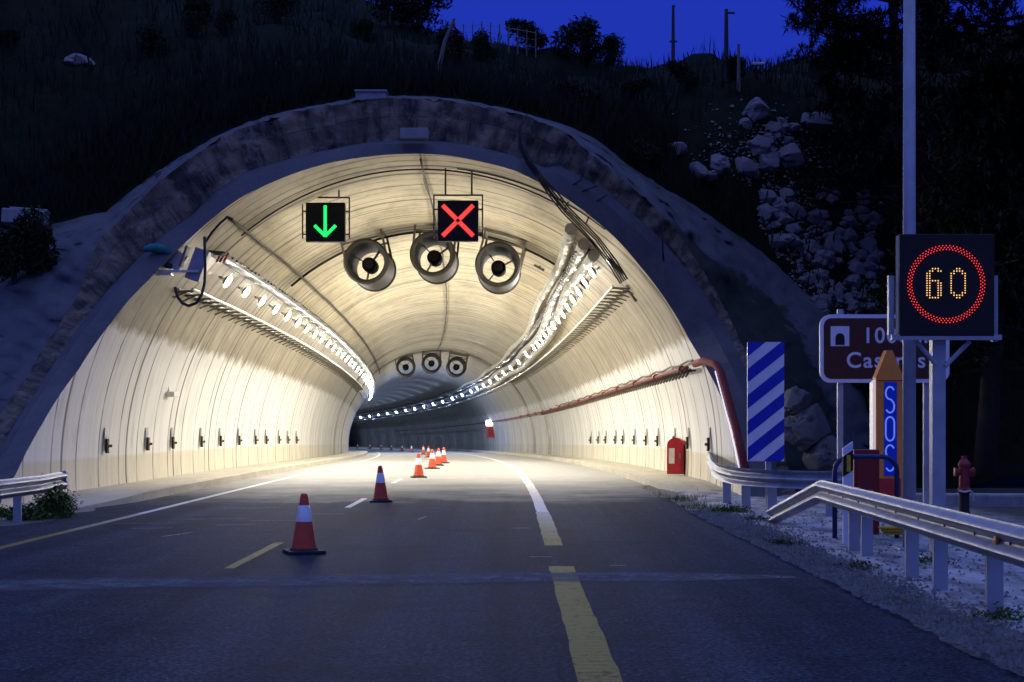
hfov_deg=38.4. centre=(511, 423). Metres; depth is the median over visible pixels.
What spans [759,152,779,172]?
boulder
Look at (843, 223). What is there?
boulder
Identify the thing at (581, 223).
cable
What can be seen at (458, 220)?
lane signal
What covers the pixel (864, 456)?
hoop barrier
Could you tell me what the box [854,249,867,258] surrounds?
boulder
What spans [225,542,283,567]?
road marking
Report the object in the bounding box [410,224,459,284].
jet fan
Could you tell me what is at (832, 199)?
boulder
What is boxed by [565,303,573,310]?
tunnel light
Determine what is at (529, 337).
cable tray
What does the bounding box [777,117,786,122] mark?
boulder
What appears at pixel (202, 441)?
wall reflector
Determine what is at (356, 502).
road marking
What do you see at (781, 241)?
boulder
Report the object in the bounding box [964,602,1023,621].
weed
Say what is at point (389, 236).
cable
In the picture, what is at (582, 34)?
shrub
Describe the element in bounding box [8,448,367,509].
pavement
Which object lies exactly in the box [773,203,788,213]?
boulder
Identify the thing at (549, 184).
cable
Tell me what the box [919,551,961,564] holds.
weed
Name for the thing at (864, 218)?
boulder
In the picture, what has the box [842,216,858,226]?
boulder
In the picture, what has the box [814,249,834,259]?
boulder
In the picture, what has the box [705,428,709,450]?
wall reflector
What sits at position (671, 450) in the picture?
window
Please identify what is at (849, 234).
boulder
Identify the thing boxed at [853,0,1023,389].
pine tree
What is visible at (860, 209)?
boulder
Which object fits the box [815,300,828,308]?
boulder
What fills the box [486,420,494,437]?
fire cabinet
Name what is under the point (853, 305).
boulder
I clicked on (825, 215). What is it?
boulder
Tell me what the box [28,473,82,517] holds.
weed
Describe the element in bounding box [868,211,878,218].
boulder
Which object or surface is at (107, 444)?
wall reflector
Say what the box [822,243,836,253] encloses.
boulder
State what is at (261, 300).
tunnel light
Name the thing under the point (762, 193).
boulder
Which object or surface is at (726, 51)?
utility pole
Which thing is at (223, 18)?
shrub
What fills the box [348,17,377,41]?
shrub
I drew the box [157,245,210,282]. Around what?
control box
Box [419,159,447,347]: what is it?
cable
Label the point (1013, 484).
ground
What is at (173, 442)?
wall reflector
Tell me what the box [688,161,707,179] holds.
boulder
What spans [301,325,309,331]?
tunnel light
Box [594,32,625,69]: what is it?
shrub
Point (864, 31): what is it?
pine tree
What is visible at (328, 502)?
road scuffs
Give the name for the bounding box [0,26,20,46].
shrub
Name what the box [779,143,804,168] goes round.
boulder
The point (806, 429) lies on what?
boulder
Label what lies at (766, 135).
boulder
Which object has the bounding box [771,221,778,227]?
boulder
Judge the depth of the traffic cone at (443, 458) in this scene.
69.91 m
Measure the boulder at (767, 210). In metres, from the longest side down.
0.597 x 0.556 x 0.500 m
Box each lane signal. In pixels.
[302,190,349,242]
[433,168,482,241]
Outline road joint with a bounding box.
[0,572,796,589]
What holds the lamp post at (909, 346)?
on the verge
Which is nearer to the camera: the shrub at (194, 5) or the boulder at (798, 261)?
the boulder at (798, 261)
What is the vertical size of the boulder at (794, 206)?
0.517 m
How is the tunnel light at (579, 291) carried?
attached to the tunnel
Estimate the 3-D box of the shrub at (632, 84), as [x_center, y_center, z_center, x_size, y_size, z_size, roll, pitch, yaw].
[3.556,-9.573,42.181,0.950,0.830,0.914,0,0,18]
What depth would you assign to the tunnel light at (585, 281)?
45.04 m
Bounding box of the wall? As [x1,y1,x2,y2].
[916,493,1023,506]
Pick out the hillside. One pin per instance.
(784, 102)
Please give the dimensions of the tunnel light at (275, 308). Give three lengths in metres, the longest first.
0.356 x 0.356 x 0.276 m
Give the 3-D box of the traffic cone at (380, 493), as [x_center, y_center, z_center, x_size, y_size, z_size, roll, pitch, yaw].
[-2.737,1.253,30.594,0.460,0.752,0.460,-1,1,-6]
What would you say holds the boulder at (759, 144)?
on the hillside
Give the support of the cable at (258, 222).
attached to the tunnel
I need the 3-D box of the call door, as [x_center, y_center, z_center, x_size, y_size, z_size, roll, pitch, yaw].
[6.497,1.093,25.274,0.378,0.296,0.013,0,0,0]
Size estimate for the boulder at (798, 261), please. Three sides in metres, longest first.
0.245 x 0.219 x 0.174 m
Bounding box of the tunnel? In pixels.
[0,95,869,508]
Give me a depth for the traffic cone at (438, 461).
62.91 m
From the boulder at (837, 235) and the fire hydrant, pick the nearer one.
the fire hydrant
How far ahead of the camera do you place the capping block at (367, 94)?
36.00 m
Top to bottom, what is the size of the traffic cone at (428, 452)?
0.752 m
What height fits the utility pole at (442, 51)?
1.913 m
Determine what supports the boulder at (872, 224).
on the hillside
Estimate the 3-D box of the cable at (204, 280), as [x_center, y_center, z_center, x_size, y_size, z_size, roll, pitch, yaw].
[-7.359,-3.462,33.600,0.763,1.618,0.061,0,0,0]
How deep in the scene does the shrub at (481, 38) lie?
51.28 m
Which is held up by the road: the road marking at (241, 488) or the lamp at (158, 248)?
the road marking at (241, 488)
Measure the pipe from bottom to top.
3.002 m
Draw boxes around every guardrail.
[0,470,67,521]
[706,450,841,515]
[766,480,1023,616]
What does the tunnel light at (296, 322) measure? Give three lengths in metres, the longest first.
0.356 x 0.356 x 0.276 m
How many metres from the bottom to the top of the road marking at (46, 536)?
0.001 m
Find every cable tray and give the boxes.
[172,250,375,403]
[355,250,633,420]
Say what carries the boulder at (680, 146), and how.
on the hillside
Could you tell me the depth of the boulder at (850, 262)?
43.01 m
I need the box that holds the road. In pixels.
[0,447,1023,681]
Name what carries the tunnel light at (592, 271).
attached to the tunnel
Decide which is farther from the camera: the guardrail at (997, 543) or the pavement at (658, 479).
the pavement at (658, 479)
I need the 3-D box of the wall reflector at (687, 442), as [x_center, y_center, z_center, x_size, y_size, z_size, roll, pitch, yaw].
[4.933,0.418,41.649,0.135,0.604,0.245,0,0,-1]
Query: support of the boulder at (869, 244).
on the hillside
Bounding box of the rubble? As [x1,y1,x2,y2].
[674,77,878,313]
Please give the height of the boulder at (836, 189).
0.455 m
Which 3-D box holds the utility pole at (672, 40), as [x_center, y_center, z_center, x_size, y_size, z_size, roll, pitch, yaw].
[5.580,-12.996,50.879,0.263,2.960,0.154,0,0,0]
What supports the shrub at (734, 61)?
on the hillside
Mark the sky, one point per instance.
(646, 25)
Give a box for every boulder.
[62,53,94,66]
[668,142,687,155]
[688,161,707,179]
[703,170,716,183]
[710,154,729,174]
[735,157,759,178]
[739,117,751,129]
[742,97,769,120]
[746,135,770,155]
[757,203,774,220]
[758,189,775,204]
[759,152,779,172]
[763,133,774,139]
[764,121,786,134]
[769,235,788,248]
[771,196,788,210]
[771,206,779,218]
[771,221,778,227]
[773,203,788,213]
[774,132,781,138]
[775,212,793,224]
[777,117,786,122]
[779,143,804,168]
[779,188,794,202]
[781,233,802,247]
[782,123,788,130]
[782,235,795,246]
[784,136,794,143]
[784,386,811,414]
[784,403,831,451]
[785,224,795,232]
[788,202,806,217]
[789,122,800,131]
[792,223,801,233]
[795,259,802,263]
[799,276,807,283]
[801,112,835,132]
[802,435,836,470]
[806,273,816,284]
[807,209,821,223]
[807,243,821,252]
[807,252,811,260]
[809,256,827,268]
[810,268,829,279]
[811,295,817,302]
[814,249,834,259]
[815,283,824,289]
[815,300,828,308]
[816,186,828,200]
[816,294,832,308]
[818,220,825,226]
[821,210,829,220]
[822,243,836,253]
[823,220,831,228]
[824,238,844,253]
[825,231,842,240]
[825,279,834,286]
[826,194,838,204]
[826,251,835,266]
[828,286,843,299]
[830,186,845,199]
[834,227,844,236]
[835,283,846,291]
[836,258,843,264]
[840,221,846,227]
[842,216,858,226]
[842,228,858,241]
[842,274,861,287]
[843,209,854,216]
[843,293,855,298]
[843,298,854,305]
[847,241,854,246]
[847,259,859,264]
[848,245,857,252]
[848,261,867,275]
[848,300,859,311]
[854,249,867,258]
[856,205,869,214]
[859,214,869,222]
[859,237,876,251]
[862,261,881,273]
[862,303,875,312]
[864,233,874,237]
[865,253,879,262]
[865,271,876,279]
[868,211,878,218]
[868,221,876,227]
[869,249,884,258]
[870,215,883,224]
[870,283,879,288]
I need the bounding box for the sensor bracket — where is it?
[534,264,544,271]
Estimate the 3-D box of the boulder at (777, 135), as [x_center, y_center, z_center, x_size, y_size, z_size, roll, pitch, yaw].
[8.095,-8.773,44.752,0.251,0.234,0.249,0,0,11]
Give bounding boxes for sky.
[366,0,1023,69]
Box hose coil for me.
[878,526,901,534]
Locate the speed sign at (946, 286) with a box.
[887,234,1001,559]
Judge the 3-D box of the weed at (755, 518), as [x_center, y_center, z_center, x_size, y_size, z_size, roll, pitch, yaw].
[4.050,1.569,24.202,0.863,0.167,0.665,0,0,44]
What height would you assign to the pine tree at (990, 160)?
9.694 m
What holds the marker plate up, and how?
attached to the cable tray at (251, 275)
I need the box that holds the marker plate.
[215,252,229,262]
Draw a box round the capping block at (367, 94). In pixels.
[354,90,388,99]
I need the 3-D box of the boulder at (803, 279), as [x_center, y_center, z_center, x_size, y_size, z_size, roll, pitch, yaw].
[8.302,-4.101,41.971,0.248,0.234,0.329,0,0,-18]
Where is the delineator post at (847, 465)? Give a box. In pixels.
[842,442,852,543]
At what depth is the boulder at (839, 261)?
42.88 m
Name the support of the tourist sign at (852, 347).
on the verge
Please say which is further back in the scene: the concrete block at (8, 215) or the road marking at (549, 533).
the concrete block at (8, 215)
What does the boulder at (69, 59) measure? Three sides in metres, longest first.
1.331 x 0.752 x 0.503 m
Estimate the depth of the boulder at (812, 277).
41.94 m
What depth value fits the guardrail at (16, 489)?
24.09 m
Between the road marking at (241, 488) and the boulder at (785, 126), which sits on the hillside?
the boulder at (785, 126)
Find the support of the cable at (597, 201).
attached to the tunnel
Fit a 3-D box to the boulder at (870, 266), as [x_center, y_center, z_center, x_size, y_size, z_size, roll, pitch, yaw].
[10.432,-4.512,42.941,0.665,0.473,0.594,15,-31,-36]
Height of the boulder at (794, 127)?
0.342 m
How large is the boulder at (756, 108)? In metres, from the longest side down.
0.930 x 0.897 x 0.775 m
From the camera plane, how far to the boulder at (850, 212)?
44.41 m
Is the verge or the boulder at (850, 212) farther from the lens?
the boulder at (850, 212)
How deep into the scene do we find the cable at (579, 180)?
36.41 m
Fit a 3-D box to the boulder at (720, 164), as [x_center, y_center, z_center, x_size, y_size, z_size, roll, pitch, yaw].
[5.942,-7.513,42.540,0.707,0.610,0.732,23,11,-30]
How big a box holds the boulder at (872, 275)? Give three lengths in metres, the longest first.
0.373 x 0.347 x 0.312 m
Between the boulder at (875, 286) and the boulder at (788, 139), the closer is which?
the boulder at (875, 286)
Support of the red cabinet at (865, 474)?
on the verge
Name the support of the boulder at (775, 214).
on the hillside
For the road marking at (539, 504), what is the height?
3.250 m
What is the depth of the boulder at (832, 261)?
42.63 m
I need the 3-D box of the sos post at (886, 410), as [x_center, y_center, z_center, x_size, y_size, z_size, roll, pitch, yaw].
[6.497,0.263,25.400,0.708,3.047,0.440,0,0,0]
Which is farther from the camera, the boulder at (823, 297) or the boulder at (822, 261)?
the boulder at (822, 261)
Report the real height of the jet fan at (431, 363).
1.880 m
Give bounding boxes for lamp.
[142,243,170,254]
[167,385,177,396]
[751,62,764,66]
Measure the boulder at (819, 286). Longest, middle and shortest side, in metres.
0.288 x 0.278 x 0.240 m
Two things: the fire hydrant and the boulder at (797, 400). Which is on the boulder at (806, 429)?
the boulder at (797, 400)
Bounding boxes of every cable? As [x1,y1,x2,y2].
[173,237,206,306]
[206,216,233,242]
[227,218,379,373]
[241,168,565,235]
[291,230,585,286]
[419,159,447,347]
[457,168,604,229]
[518,115,620,283]
[519,115,622,282]
[520,114,623,281]
[523,142,627,279]
[530,162,625,280]
[560,168,582,199]
[565,185,597,205]
[585,194,606,223]
[662,225,663,259]
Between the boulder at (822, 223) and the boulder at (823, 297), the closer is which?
the boulder at (823, 297)
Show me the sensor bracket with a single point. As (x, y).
(538, 267)
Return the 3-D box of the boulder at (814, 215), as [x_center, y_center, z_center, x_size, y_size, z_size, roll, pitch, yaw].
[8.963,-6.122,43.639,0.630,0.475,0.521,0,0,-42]
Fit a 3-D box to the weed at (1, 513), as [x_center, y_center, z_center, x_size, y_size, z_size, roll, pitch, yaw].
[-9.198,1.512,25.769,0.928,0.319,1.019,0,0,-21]
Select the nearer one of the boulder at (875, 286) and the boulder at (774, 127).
the boulder at (875, 286)
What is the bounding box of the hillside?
[0,0,1023,488]
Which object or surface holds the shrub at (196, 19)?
on the hillside
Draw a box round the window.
[669,448,674,463]
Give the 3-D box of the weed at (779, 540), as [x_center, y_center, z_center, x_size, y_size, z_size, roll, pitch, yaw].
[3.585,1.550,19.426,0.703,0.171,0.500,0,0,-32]
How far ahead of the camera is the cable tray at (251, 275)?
50.67 m
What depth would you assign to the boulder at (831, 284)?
42.04 m
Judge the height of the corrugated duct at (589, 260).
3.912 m
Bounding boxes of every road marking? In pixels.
[0,514,140,548]
[137,450,380,513]
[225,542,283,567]
[345,498,366,507]
[351,447,547,511]
[536,512,562,544]
[549,566,622,681]
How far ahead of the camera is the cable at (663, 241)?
37.72 m
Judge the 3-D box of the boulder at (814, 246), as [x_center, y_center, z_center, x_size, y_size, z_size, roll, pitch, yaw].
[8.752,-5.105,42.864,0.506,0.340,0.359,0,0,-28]
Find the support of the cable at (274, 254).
attached to the tunnel
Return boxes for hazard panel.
[747,342,783,511]
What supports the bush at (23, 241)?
on the tunnel
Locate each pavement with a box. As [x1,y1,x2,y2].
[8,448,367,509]
[349,446,721,494]
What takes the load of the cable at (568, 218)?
hanging from the tunnel
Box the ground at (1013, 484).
[0,474,1023,628]
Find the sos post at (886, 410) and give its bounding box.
[870,350,902,497]
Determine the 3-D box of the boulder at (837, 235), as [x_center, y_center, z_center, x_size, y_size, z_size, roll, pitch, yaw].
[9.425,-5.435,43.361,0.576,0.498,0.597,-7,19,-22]
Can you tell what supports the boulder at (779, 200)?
on the hillside
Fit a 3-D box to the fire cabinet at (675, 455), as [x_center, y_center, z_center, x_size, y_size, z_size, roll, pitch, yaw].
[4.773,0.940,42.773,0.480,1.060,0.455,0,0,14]
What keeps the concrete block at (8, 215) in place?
on the tunnel
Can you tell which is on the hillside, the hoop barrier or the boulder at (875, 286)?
the boulder at (875, 286)
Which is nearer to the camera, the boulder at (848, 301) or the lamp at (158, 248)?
the lamp at (158, 248)
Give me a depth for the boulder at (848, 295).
41.61 m
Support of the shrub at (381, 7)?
on the hillside
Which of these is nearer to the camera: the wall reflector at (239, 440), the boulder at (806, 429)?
the boulder at (806, 429)
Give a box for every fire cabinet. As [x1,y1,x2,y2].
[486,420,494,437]
[667,438,684,473]
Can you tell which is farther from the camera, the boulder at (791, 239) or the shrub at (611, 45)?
the shrub at (611, 45)
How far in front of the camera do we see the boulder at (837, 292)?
41.51 m
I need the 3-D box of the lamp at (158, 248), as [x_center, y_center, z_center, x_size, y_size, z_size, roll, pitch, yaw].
[-8.149,-3.989,33.779,0.670,0.297,0.220,0,0,-10]
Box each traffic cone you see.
[283,493,325,554]
[370,466,391,501]
[410,453,426,477]
[424,449,439,468]
[426,446,429,456]
[435,448,443,465]
[441,447,449,462]
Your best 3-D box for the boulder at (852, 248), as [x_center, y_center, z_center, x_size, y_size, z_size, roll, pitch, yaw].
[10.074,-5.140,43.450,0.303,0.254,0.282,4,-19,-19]
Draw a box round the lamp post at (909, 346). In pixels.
[893,0,924,551]
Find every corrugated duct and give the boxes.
[355,223,576,414]
[356,238,589,416]
[358,249,599,418]
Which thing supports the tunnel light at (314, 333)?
attached to the tunnel
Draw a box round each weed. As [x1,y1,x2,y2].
[0,503,59,520]
[0,504,12,516]
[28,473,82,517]
[702,502,754,512]
[741,513,769,520]
[763,535,808,546]
[833,559,882,570]
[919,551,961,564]
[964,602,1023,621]
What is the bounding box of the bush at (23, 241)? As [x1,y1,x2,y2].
[0,204,61,285]
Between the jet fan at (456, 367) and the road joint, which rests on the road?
the road joint
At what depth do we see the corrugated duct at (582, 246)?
64.86 m
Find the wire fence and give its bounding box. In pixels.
[445,20,535,57]
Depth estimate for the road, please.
13.93 m
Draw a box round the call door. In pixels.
[879,478,900,495]
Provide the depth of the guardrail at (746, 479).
26.09 m
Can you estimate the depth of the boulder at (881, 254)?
43.42 m
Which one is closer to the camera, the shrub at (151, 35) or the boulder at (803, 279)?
the boulder at (803, 279)
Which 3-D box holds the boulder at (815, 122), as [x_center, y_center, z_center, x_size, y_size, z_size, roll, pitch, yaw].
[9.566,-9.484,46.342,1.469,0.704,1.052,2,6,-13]
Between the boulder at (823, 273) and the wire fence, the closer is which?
the boulder at (823, 273)
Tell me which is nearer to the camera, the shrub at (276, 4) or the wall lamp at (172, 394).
the wall lamp at (172, 394)
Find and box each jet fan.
[340,229,395,291]
[395,353,415,377]
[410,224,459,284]
[421,350,441,373]
[446,351,468,377]
[475,228,527,294]
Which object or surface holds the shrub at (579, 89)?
on the hillside
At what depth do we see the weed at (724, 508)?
26.50 m
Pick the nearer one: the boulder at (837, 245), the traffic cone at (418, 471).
the boulder at (837, 245)
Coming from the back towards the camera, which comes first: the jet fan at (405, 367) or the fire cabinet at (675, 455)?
the jet fan at (405, 367)
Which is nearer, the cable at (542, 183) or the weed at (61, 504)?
the weed at (61, 504)
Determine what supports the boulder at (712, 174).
on the hillside
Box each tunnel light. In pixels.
[218,276,231,286]
[238,286,249,296]
[254,296,265,305]
[268,304,278,313]
[281,312,290,320]
[291,319,300,326]
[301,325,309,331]
[309,330,317,336]
[560,310,568,317]
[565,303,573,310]
[570,296,579,303]
[576,287,585,295]
[582,278,592,286]
[588,267,599,276]
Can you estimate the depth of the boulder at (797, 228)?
42.82 m
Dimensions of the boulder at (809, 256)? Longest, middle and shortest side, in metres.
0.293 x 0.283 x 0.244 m
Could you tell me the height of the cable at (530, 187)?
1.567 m
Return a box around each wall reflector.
[104,428,111,452]
[145,428,151,450]
[171,428,176,448]
[200,428,204,446]
[219,428,223,445]
[238,428,242,444]
[254,429,258,444]
[265,429,268,443]
[654,428,658,445]
[684,428,688,448]
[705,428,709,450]
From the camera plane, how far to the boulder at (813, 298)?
41.25 m
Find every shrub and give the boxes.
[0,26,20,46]
[136,24,171,55]
[179,9,208,36]
[180,0,212,21]
[210,8,239,34]
[253,0,300,24]
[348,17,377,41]
[365,0,412,25]
[384,0,452,34]
[434,21,468,63]
[471,28,499,60]
[504,18,548,52]
[549,12,605,64]
[555,80,602,105]
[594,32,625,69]
[619,77,653,99]
[666,60,699,90]
[720,54,744,77]
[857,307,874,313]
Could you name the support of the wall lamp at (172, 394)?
attached to the tunnel
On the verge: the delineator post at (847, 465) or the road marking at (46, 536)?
the delineator post at (847, 465)
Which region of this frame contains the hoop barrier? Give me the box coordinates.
[832,454,898,538]
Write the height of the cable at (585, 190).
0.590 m
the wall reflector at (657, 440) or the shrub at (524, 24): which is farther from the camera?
the shrub at (524, 24)
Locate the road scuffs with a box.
[160,502,621,565]
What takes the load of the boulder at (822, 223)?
on the hillside
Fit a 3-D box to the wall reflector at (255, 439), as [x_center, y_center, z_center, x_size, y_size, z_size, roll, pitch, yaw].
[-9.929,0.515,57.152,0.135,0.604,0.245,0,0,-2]
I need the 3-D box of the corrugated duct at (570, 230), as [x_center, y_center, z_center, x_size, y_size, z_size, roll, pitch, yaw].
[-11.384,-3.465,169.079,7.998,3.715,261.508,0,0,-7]
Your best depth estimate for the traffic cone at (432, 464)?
56.40 m
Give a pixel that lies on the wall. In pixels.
(998, 499)
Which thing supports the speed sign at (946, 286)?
on the verge
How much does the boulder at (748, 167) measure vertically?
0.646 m
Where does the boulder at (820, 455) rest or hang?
on the hillside
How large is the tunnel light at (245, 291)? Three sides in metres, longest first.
0.356 x 0.356 x 0.276 m
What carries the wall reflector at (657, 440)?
attached to the tunnel
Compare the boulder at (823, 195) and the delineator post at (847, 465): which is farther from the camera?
the boulder at (823, 195)
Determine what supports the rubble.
on the hillside
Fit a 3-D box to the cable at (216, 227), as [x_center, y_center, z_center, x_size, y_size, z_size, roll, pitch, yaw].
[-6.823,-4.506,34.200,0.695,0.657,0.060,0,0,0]
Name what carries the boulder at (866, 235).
on the hillside
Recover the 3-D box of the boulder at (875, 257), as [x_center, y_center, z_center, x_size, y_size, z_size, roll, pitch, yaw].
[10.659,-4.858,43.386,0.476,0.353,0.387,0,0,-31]
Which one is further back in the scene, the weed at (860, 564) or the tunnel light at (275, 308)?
the tunnel light at (275, 308)
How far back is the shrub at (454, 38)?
50.50 m
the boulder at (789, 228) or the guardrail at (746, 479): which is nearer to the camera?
the guardrail at (746, 479)
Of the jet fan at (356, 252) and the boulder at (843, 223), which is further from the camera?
the jet fan at (356, 252)
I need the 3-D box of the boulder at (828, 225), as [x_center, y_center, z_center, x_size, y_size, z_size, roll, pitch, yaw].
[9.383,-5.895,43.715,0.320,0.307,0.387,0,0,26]
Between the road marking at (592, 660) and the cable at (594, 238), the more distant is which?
the cable at (594, 238)
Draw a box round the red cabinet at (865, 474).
[853,449,881,534]
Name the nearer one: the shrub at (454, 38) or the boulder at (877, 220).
the boulder at (877, 220)
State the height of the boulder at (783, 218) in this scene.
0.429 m
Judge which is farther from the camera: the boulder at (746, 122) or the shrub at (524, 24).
the shrub at (524, 24)
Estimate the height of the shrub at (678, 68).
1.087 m
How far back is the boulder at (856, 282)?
42.12 m
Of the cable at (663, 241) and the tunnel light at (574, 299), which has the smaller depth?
the cable at (663, 241)
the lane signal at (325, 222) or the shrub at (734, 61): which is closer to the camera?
the lane signal at (325, 222)
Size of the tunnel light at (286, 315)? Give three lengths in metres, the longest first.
0.356 x 0.356 x 0.276 m
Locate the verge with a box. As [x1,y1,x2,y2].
[634,485,1023,674]
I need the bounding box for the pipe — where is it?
[398,357,748,468]
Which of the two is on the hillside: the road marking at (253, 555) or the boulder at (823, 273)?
the boulder at (823, 273)
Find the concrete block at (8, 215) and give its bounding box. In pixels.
[1,207,49,226]
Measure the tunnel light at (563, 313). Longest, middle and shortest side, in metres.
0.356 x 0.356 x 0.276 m
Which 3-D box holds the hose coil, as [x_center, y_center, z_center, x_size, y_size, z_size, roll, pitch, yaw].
[5.220,1.456,19.995,0.468,0.146,0.395,0,0,0]
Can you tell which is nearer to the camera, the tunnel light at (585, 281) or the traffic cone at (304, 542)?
the traffic cone at (304, 542)
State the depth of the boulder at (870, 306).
41.15 m
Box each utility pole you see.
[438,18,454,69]
[669,5,676,79]
[721,9,734,81]
[737,44,740,91]
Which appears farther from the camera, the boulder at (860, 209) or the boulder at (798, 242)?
the boulder at (860, 209)
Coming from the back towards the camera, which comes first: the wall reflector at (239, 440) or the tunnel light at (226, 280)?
the wall reflector at (239, 440)
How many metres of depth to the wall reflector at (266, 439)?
60.10 m
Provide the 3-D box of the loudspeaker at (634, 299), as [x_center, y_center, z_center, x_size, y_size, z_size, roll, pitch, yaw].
[3.491,-3.758,41.967,0.573,0.583,0.422,0,0,0]
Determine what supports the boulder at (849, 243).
on the hillside
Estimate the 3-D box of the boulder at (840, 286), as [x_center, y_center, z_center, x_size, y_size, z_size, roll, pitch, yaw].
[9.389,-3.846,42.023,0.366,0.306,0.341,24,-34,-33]
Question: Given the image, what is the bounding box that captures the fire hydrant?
[953,456,974,513]
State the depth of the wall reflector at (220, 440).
49.15 m
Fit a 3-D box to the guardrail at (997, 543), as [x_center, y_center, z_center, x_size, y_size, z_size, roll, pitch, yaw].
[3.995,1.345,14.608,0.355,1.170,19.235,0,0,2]
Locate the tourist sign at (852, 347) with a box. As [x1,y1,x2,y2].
[819,309,948,508]
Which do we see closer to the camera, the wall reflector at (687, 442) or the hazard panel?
the hazard panel
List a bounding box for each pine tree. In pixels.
[780,0,1013,233]
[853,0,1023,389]
[858,40,1023,474]
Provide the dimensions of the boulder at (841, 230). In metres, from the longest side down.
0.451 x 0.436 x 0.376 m
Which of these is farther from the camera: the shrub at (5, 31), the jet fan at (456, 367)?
the jet fan at (456, 367)
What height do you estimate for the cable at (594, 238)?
3.935 m
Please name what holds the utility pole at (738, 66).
on the hillside
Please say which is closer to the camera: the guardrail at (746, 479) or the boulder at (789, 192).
the guardrail at (746, 479)
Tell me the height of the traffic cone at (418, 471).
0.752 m

